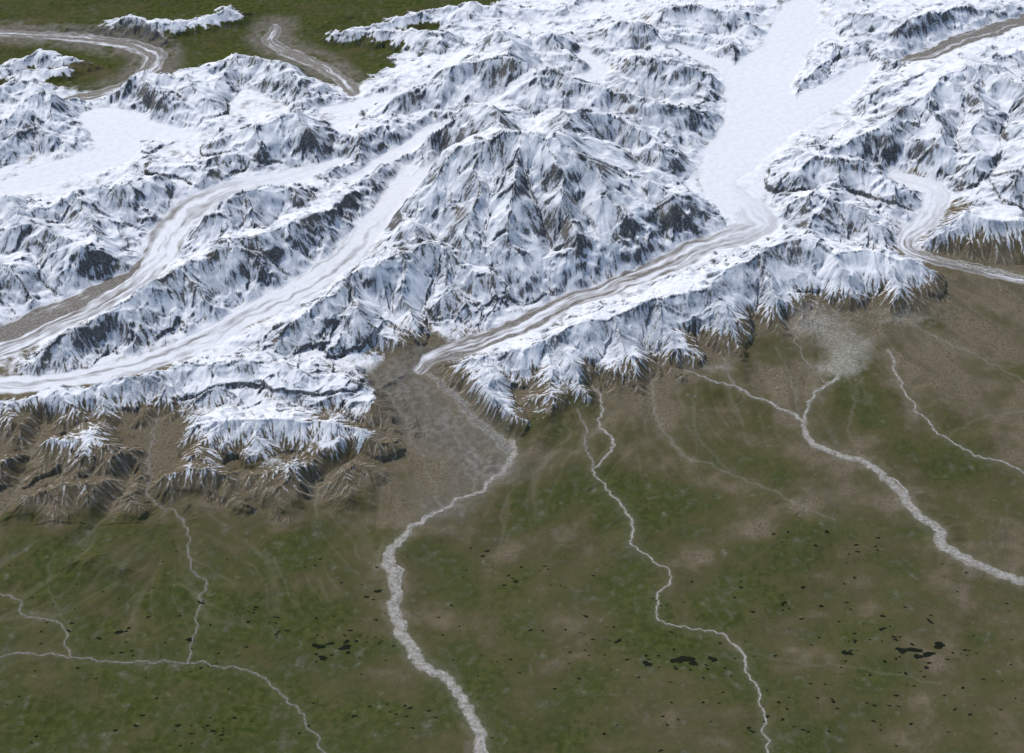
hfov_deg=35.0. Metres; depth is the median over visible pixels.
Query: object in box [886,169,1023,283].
glacier
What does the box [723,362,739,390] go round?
river
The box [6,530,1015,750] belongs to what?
tundra ponds
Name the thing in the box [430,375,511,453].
river
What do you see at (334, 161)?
glacier
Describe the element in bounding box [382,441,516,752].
river
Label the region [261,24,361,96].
glacier
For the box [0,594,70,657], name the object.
river
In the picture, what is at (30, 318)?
glacier
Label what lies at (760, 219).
glacier
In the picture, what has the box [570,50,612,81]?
glacier
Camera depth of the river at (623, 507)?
70.03 m
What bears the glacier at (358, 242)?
on the mountain range
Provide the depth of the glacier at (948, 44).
107.81 m
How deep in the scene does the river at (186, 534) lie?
72.17 m
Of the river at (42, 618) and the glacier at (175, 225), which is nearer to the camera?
the river at (42, 618)
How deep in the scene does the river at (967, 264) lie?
87.29 m
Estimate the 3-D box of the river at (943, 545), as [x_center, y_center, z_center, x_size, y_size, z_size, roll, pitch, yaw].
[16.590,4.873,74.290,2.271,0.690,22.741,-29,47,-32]
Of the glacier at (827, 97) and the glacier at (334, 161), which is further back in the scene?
the glacier at (827, 97)
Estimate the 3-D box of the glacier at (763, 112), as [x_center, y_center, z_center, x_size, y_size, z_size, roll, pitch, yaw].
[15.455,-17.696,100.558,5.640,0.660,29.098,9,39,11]
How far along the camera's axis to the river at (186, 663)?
66.13 m
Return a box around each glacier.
[0,29,167,100]
[0,107,195,193]
[0,161,327,358]
[0,164,421,394]
[0,266,129,341]
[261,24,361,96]
[321,45,474,113]
[323,157,345,167]
[346,122,444,180]
[406,155,438,198]
[413,184,779,374]
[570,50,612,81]
[669,42,731,73]
[695,0,820,216]
[794,63,874,132]
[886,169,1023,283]
[898,13,1023,61]
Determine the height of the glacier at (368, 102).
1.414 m
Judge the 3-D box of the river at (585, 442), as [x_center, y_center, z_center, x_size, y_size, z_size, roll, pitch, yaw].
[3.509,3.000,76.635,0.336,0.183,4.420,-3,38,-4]
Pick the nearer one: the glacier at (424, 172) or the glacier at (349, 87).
the glacier at (424, 172)
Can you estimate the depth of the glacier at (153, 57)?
108.58 m
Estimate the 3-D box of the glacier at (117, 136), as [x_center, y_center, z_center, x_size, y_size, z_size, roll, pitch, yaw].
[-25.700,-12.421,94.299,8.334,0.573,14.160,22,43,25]
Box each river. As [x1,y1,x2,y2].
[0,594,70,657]
[0,652,324,752]
[145,417,206,662]
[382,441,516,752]
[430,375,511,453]
[577,409,593,471]
[592,388,769,752]
[685,370,1023,583]
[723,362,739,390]
[789,326,826,385]
[803,368,844,424]
[888,350,1023,472]
[914,250,1023,279]
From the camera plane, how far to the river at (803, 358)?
81.15 m
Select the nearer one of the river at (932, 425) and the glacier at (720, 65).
the river at (932, 425)
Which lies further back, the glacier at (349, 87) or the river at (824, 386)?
the glacier at (349, 87)
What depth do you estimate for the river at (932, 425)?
77.64 m
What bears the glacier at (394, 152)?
on the mountain range

